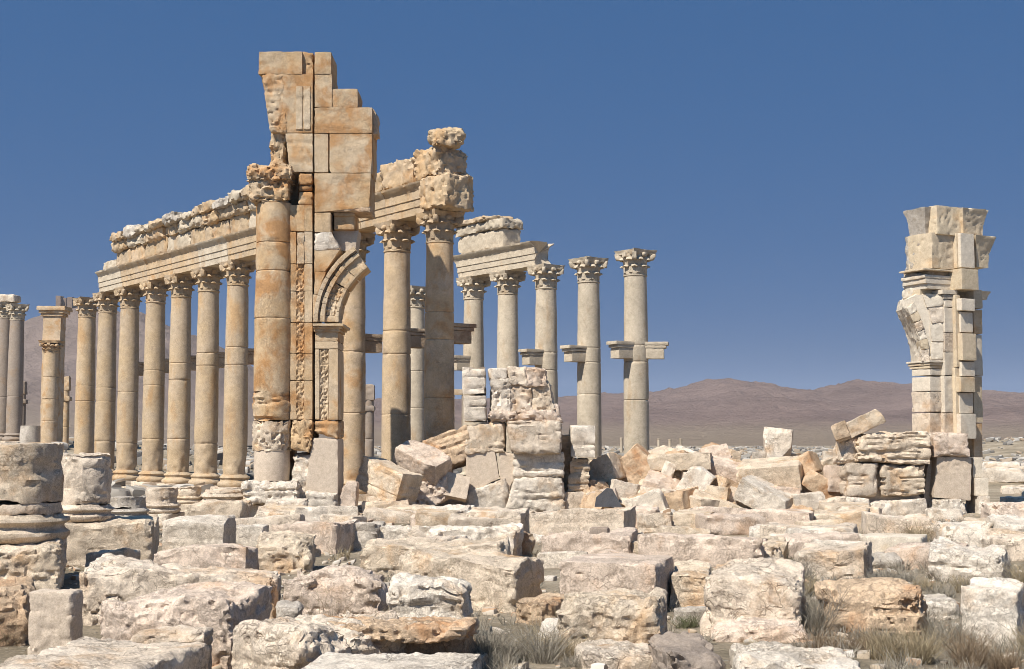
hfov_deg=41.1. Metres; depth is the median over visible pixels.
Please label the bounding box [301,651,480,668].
stone slab
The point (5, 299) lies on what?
column
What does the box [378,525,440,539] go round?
stone block
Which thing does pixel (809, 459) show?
rubble stone
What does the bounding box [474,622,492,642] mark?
dry shrub
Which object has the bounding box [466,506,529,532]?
stone block
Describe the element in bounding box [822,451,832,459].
rubble stone
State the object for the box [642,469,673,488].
rubble stone
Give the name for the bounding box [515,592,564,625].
stone block
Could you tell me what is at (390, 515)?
stone block
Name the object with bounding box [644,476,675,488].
rubble stone
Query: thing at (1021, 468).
stone block
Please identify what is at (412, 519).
stone block
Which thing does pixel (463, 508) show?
stone block
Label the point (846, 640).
dry shrub
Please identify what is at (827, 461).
rubble stone
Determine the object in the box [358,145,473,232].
entablature
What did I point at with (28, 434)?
column drum
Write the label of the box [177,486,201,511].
column stump
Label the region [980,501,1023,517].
stone block
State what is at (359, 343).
column
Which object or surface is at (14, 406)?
column
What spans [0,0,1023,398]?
sky
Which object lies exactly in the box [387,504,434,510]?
stone block
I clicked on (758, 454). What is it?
rubble stone
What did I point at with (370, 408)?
pillar
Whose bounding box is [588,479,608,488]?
rubble stone
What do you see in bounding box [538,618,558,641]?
stone block
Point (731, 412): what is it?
hills
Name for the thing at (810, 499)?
rubble stone
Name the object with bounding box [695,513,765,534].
stone block
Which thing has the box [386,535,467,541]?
stone block
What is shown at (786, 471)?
rubble stone
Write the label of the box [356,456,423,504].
rubble stone
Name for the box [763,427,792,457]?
rubble stone
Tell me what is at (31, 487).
column stump
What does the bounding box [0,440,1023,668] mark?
ground
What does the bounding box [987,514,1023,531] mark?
stone block
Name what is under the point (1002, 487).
stone block
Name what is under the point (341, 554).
dry shrub
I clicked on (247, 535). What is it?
stone block
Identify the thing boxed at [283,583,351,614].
dry shrub
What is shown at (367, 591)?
stone block
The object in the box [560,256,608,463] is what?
column
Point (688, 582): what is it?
stone block
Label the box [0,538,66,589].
stone block
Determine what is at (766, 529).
stone block
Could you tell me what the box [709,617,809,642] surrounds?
stone block
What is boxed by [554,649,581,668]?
stone block
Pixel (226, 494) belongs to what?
column stump
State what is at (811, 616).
dry shrub
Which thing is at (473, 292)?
column
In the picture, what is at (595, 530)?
stone block
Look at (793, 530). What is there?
stone block
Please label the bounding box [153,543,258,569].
stone block
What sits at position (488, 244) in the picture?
entablature
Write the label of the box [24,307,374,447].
castle hill
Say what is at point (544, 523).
stone block
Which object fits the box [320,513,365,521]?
stone block
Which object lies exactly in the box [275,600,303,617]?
stone block
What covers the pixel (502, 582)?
stone block
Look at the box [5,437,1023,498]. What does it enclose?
distant rubble
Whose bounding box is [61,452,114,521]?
column stump
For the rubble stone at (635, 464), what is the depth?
44.03 m
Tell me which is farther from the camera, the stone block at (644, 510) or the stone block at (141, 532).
the stone block at (644, 510)
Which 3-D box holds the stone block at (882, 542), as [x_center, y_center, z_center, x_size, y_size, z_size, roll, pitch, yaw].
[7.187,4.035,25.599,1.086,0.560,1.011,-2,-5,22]
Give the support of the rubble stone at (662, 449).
on the ground at (995, 494)
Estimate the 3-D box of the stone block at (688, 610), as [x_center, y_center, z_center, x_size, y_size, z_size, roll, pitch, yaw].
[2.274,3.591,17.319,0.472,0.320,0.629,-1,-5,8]
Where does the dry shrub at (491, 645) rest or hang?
on the ground at (995, 494)
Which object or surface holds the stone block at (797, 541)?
on the ground at (995, 494)
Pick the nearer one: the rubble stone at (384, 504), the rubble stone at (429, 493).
the rubble stone at (384, 504)
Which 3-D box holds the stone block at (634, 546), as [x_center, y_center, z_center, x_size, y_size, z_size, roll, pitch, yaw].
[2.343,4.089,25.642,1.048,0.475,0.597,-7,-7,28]
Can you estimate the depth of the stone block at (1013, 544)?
25.54 m
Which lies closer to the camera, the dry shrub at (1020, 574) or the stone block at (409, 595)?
the stone block at (409, 595)
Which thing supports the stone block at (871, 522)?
on the ground at (995, 494)
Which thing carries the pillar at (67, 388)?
on the ground at (995, 494)
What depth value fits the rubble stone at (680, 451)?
44.40 m
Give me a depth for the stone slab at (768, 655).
12.46 m
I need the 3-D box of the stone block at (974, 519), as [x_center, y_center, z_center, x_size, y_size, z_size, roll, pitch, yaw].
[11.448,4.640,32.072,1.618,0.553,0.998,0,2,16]
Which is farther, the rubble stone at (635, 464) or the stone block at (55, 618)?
the rubble stone at (635, 464)
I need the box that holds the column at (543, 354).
[518,263,564,403]
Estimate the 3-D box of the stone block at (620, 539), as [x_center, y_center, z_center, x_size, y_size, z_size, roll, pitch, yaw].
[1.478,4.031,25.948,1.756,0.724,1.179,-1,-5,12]
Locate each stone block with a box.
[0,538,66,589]
[0,576,35,646]
[27,588,82,654]
[65,514,158,566]
[79,553,281,625]
[85,547,140,566]
[98,581,271,668]
[130,625,213,668]
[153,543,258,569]
[162,514,236,549]
[185,499,251,518]
[231,610,416,668]
[235,513,304,530]
[236,524,268,546]
[251,504,263,516]
[256,506,294,516]
[256,530,316,572]
[262,504,317,510]
[265,498,307,505]
[271,519,358,553]
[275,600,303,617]
[282,564,387,615]
[295,505,358,521]
[315,548,320,556]
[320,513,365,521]
[343,520,385,550]
[360,533,511,576]
[363,507,415,522]
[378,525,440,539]
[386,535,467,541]
[386,572,472,618]
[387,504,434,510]
[398,548,543,612]
[410,514,415,525]
[415,508,459,525]
[428,522,523,555]
[429,504,474,512]
[448,513,510,526]
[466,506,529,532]
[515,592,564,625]
[521,531,535,554]
[529,506,635,535]
[533,534,543,542]
[537,551,587,567]
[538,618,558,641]
[541,527,637,553]
[556,587,667,654]
[559,553,673,606]
[574,639,652,668]
[589,527,609,533]
[598,549,637,554]
[631,541,637,553]
[632,506,659,513]
[636,512,672,532]
[638,532,767,566]
[658,525,710,534]
[670,559,711,607]
[672,606,705,623]
[673,509,714,527]
[692,506,747,513]
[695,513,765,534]
[700,557,805,635]
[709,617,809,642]
[737,508,813,524]
[749,524,760,536]
[756,536,785,558]
[760,522,857,536]
[763,540,788,558]
[769,532,859,558]
[784,528,865,541]
[794,541,872,579]
[795,518,845,525]
[811,539,861,544]
[813,507,869,532]
[814,577,929,638]
[819,502,870,510]
[838,505,882,513]
[861,511,931,533]
[862,533,927,552]
[872,552,903,568]
[884,542,968,569]
[907,520,939,539]
[923,593,959,618]
[925,507,963,520]
[928,536,1010,582]
[936,520,993,540]
[952,526,1023,546]
[960,577,1023,646]
[963,517,986,522]
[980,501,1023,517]
[981,533,1023,560]
[982,461,1020,467]
[982,468,1023,482]
[986,466,1023,471]
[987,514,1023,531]
[1000,485,1023,492]
[1000,496,1023,501]
[1002,487,1023,493]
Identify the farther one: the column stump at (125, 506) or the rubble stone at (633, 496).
the rubble stone at (633, 496)
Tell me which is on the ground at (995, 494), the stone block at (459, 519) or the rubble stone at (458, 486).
the stone block at (459, 519)
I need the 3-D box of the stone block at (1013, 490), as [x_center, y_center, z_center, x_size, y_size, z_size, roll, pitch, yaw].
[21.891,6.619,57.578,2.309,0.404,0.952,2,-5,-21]
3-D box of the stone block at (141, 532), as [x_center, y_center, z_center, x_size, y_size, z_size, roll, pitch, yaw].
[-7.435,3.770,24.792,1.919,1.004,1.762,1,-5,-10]
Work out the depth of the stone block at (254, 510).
39.51 m
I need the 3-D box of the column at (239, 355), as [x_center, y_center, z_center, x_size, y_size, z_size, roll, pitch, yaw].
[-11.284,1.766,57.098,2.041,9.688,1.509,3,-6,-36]
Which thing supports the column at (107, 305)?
on the stylobate
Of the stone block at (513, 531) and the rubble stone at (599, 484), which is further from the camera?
the rubble stone at (599, 484)
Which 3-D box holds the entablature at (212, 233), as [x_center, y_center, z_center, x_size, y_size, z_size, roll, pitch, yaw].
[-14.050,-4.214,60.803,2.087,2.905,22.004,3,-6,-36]
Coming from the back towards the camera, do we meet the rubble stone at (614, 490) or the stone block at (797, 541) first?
the rubble stone at (614, 490)
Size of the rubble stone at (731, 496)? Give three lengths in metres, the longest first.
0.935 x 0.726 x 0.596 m
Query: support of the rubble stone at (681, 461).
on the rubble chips
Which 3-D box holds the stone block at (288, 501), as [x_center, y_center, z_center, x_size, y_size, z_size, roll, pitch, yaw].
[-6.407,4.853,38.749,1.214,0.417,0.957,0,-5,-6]
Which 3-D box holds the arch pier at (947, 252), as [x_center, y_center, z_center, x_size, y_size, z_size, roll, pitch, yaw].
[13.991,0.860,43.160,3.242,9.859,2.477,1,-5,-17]
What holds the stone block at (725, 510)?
on the ground at (995, 494)
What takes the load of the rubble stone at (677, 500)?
on the ground at (995, 494)
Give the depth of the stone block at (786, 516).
33.28 m
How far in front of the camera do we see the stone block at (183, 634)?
12.61 m
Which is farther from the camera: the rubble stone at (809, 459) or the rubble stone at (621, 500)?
the rubble stone at (809, 459)
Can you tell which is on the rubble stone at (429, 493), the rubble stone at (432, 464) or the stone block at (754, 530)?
the rubble stone at (432, 464)
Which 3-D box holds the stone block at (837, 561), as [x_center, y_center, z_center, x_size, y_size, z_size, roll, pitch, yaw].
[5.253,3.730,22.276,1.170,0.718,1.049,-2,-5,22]
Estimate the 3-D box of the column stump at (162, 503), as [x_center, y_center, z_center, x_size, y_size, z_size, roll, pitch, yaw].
[-9.433,4.657,36.748,1.040,1.118,1.017,-1,-5,10]
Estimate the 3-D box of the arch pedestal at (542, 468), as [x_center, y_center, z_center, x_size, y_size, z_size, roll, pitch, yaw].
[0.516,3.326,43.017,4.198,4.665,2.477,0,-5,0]
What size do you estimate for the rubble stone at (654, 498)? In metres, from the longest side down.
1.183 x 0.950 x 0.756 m
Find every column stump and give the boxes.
[0,442,69,543]
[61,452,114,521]
[110,496,149,516]
[145,487,184,523]
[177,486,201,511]
[200,489,242,500]
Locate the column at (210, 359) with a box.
[188,267,225,485]
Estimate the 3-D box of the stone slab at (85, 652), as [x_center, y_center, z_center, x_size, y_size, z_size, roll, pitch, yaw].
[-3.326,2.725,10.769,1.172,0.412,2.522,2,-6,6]
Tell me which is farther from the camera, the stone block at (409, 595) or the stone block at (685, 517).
the stone block at (685, 517)
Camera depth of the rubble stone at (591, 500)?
41.94 m
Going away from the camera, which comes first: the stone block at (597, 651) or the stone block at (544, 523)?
the stone block at (597, 651)
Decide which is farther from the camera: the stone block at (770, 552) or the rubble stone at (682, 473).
the rubble stone at (682, 473)
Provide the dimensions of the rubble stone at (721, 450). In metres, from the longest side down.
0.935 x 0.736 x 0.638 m
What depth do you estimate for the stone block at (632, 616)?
13.83 m
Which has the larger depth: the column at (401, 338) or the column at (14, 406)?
the column at (14, 406)
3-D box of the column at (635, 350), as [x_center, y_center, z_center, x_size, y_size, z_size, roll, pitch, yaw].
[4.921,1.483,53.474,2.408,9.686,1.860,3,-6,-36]
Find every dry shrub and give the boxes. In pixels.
[0,620,27,645]
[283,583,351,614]
[328,542,351,559]
[472,611,589,664]
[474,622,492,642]
[506,619,596,660]
[527,611,555,629]
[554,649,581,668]
[668,614,699,628]
[702,631,717,643]
[742,636,768,644]
[777,553,819,581]
[780,583,867,635]
[791,622,889,653]
[804,568,821,596]
[845,618,966,664]
[857,564,921,582]
[894,517,939,541]
[909,602,982,648]
[910,573,975,592]
[931,620,1023,668]
[976,551,1023,582]
[996,615,1023,656]
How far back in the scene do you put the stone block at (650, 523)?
32.87 m
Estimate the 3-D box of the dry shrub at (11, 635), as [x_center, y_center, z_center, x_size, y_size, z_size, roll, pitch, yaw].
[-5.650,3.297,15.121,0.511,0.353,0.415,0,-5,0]
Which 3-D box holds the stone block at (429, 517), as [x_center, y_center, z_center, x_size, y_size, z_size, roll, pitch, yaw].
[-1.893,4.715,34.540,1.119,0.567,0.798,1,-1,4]
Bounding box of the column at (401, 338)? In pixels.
[366,219,425,500]
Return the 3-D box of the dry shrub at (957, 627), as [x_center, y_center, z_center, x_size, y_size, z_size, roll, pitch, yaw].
[4.782,3.166,14.912,0.882,0.501,0.775,-3,-6,37]
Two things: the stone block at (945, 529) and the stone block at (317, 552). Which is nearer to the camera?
the stone block at (317, 552)
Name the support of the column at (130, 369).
on the stylobate
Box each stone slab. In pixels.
[0,636,209,668]
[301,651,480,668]
[729,641,859,668]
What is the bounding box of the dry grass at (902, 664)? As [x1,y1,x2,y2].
[159,515,1023,668]
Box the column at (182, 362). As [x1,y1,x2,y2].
[157,273,197,485]
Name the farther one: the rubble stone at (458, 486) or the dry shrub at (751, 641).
the rubble stone at (458, 486)
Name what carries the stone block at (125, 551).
on the ground at (995, 494)
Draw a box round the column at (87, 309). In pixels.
[72,296,97,453]
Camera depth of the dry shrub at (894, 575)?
20.98 m
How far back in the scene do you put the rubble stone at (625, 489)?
42.75 m
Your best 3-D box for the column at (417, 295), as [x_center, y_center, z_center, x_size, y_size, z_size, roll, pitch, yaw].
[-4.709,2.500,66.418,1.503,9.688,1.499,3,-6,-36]
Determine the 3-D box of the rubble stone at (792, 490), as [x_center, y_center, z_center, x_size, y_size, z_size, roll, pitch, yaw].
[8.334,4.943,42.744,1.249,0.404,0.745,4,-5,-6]
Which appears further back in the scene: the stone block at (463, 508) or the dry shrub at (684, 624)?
the stone block at (463, 508)
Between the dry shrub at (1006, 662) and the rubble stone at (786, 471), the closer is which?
the dry shrub at (1006, 662)
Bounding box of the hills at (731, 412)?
[251,378,1023,445]
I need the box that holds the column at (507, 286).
[489,270,525,490]
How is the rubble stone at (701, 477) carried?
on the ground at (995, 494)
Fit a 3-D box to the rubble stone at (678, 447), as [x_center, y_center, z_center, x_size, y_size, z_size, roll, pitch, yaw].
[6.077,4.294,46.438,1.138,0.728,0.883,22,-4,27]
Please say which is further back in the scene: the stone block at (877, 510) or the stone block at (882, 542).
the stone block at (877, 510)
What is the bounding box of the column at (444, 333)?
[415,209,476,472]
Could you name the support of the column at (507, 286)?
on the stylobate
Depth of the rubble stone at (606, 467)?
43.65 m
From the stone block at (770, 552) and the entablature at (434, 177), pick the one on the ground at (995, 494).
the stone block at (770, 552)
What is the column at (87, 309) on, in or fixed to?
on the stylobate
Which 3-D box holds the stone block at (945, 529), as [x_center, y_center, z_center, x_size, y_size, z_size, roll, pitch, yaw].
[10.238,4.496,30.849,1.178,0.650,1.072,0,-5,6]
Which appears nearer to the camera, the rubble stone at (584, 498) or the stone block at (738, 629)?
the stone block at (738, 629)
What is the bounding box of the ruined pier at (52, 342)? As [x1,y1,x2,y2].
[36,306,72,442]
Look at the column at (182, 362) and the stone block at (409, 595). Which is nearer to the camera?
the stone block at (409, 595)
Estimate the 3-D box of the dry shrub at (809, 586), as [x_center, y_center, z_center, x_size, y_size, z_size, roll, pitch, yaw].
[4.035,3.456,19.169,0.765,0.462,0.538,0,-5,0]
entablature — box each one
[95,184,255,292]
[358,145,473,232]
[453,215,553,277]
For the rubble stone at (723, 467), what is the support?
on the ground at (995, 494)
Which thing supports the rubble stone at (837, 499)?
on the ground at (995, 494)
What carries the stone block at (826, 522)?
on the ground at (995, 494)
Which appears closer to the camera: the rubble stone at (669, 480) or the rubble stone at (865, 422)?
the rubble stone at (865, 422)
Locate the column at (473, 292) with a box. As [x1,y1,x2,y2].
[454,276,490,475]
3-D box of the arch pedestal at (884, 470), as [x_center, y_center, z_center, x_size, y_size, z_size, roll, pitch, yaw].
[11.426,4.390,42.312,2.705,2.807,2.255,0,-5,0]
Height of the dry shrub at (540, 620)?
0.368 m
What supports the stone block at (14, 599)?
on the ground at (995, 494)
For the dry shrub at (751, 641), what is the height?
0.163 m
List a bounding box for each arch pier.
[241,51,379,506]
[896,205,995,513]
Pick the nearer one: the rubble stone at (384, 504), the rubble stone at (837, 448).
the rubble stone at (384, 504)
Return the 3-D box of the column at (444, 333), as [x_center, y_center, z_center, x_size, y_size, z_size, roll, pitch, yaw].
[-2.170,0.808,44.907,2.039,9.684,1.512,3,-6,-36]
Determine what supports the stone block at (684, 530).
on the ground at (995, 494)
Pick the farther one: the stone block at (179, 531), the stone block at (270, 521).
the stone block at (270, 521)
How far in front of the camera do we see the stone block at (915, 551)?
23.80 m
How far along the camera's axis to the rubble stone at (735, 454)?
45.20 m
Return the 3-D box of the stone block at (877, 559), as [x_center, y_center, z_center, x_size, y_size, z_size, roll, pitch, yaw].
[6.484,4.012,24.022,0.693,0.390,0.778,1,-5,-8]
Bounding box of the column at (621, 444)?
[620,438,622,451]
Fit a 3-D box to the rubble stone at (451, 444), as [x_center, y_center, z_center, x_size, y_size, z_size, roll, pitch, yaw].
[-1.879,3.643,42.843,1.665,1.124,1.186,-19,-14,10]
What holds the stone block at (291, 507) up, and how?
on the ground at (995, 494)
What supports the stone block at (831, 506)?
on the ground at (995, 494)
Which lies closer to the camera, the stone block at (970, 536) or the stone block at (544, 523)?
the stone block at (970, 536)
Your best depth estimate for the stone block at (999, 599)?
15.20 m
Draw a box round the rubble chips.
[358,503,692,514]
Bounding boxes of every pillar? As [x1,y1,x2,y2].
[22,381,27,425]
[63,376,71,442]
[365,384,375,456]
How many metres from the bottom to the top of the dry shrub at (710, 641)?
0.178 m
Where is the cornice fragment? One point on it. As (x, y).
(428, 635)
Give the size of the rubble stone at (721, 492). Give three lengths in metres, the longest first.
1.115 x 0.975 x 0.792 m
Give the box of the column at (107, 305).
[92,291,119,475]
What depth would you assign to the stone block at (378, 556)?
21.99 m
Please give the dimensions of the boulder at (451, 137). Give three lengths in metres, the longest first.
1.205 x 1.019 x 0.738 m
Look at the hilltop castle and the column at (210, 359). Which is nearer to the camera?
the column at (210, 359)
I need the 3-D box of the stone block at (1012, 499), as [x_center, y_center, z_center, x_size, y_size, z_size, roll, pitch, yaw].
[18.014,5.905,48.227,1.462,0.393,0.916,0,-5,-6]
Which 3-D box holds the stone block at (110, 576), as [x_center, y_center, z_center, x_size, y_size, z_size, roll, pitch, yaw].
[-4.093,3.224,17.035,2.386,0.926,1.254,0,-5,-6]
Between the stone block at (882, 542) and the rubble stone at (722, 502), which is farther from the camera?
the rubble stone at (722, 502)
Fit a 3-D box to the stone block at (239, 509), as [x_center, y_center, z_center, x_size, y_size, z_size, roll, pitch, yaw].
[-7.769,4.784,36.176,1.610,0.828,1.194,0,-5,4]
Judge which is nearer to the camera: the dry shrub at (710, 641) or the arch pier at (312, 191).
the dry shrub at (710, 641)
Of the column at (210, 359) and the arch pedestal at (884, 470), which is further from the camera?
the column at (210, 359)
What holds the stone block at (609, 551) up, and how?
on the ground at (995, 494)
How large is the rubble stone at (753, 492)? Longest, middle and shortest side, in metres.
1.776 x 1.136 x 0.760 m
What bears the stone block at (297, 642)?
on the ground at (995, 494)
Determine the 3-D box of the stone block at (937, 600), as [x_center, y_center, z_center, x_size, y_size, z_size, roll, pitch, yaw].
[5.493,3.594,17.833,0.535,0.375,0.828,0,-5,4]
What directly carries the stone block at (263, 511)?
on the ground at (995, 494)
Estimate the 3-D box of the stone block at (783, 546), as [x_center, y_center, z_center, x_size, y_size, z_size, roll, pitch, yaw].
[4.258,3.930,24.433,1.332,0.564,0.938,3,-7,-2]
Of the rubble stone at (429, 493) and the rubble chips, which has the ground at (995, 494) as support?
the rubble chips
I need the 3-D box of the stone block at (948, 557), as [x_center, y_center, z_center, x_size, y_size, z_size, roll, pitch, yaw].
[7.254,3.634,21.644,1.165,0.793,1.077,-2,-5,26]
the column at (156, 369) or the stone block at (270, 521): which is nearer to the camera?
the stone block at (270, 521)
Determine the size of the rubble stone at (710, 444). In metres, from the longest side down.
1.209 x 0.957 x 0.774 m
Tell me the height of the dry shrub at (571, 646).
0.418 m
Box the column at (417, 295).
[410,285,424,441]
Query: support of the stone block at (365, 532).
on the ground at (995, 494)
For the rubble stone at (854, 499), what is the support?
on the ground at (995, 494)
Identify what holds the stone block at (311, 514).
on the ground at (995, 494)
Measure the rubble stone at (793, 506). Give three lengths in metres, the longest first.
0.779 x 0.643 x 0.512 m
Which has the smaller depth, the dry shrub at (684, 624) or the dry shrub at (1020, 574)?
the dry shrub at (684, 624)
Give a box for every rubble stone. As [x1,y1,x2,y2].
[339,481,358,506]
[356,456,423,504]
[361,500,409,513]
[393,440,452,484]
[415,476,448,504]
[421,425,471,469]
[439,472,470,501]
[447,499,462,504]
[579,486,624,508]
[580,489,589,507]
[588,452,625,483]
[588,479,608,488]
[589,487,618,507]
[608,479,646,498]
[619,497,628,506]
[620,443,660,483]
[624,489,669,510]
[627,492,645,498]
[637,486,675,493]
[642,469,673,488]
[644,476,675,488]
[647,452,710,470]
[648,445,676,453]
[660,461,675,476]
[664,486,697,510]
[665,450,688,470]
[673,478,679,486]
[675,444,695,452]
[675,466,715,490]
[680,470,709,478]
[689,495,719,507]
[693,489,741,507]
[699,443,731,458]
[701,442,735,450]
[705,485,730,500]
[707,455,739,481]
[711,475,738,488]
[720,481,738,504]
[729,450,741,459]
[729,493,737,504]
[733,475,792,508]
[736,456,802,489]
[739,502,751,508]
[752,451,796,458]
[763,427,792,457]
[771,486,800,493]
[789,504,813,511]
[791,491,824,510]
[792,451,822,476]
[800,487,809,492]
[801,468,840,498]
[819,457,835,474]
[819,496,845,504]
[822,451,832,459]
[823,465,841,491]
[831,420,850,440]
[835,434,861,453]
[837,409,885,443]
[846,497,870,505]
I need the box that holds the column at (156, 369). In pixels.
[131,280,170,485]
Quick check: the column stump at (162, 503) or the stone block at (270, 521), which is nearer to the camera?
the stone block at (270, 521)
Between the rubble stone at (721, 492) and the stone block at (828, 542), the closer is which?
the stone block at (828, 542)
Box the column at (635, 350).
[606,248,668,454]
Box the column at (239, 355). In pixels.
[210,259,255,489]
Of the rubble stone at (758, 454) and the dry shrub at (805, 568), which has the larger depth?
the rubble stone at (758, 454)
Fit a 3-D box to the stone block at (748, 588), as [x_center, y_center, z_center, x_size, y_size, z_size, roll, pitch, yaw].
[2.853,3.124,16.041,1.179,0.921,1.350,-1,-5,14]
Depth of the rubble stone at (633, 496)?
42.07 m
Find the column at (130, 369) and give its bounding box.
[112,286,144,485]
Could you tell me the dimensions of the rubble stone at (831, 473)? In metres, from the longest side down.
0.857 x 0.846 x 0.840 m
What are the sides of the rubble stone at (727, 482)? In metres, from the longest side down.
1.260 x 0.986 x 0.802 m
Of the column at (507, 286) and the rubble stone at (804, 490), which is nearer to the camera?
the rubble stone at (804, 490)
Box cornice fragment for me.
[323,614,487,668]
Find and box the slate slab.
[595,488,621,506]
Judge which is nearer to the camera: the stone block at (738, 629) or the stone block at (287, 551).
the stone block at (738, 629)
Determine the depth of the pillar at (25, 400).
96.78 m
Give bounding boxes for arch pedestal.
[462,366,595,511]
[832,431,930,515]
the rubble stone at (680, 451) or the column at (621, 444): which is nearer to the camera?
the rubble stone at (680, 451)
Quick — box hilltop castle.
[56,296,77,307]
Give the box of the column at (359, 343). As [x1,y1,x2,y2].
[342,232,382,500]
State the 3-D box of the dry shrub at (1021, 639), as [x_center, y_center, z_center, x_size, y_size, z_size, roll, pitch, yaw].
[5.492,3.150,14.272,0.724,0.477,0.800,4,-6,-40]
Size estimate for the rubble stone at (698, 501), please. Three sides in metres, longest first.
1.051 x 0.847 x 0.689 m
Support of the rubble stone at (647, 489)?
on the ground at (995, 494)
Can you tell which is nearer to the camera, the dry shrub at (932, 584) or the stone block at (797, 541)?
the dry shrub at (932, 584)
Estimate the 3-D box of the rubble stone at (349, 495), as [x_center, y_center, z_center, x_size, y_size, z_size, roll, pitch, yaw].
[-4.764,4.895,39.941,0.503,1.202,0.376,2,-4,8]
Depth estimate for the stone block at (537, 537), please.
29.93 m
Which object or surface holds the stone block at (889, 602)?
on the ground at (995, 494)
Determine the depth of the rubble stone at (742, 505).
42.46 m
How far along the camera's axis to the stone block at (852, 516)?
33.77 m
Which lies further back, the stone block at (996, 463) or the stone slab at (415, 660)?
the stone block at (996, 463)
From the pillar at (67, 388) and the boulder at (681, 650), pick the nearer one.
the boulder at (681, 650)
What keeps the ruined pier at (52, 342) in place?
on the ground at (995, 494)
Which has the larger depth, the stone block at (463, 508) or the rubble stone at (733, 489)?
the rubble stone at (733, 489)
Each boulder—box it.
[427,127,465,148]
[645,631,725,668]
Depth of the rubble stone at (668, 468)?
43.65 m
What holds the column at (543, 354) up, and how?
on the stylobate
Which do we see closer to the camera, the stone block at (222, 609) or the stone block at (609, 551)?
the stone block at (222, 609)
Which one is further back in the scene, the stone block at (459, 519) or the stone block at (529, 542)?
the stone block at (459, 519)
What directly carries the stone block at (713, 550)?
on the ground at (995, 494)
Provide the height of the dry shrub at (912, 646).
0.447 m
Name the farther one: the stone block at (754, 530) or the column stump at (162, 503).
the column stump at (162, 503)
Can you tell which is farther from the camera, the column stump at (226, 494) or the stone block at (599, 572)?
the column stump at (226, 494)
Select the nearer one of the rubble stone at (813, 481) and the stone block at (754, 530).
the stone block at (754, 530)
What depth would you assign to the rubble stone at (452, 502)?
42.38 m
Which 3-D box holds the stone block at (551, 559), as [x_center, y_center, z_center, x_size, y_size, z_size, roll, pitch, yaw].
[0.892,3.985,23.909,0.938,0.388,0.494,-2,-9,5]
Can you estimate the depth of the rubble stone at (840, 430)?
41.80 m
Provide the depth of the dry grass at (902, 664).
14.94 m
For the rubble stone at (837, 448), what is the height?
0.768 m
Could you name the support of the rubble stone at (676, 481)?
on the ground at (995, 494)
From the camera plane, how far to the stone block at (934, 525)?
31.57 m
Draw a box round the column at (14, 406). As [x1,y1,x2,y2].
[0,303,29,442]
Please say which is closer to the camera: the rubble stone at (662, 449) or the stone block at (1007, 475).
the rubble stone at (662, 449)
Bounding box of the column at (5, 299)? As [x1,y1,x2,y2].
[0,294,20,440]
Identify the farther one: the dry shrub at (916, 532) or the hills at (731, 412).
the hills at (731, 412)
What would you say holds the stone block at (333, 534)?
on the ground at (995, 494)

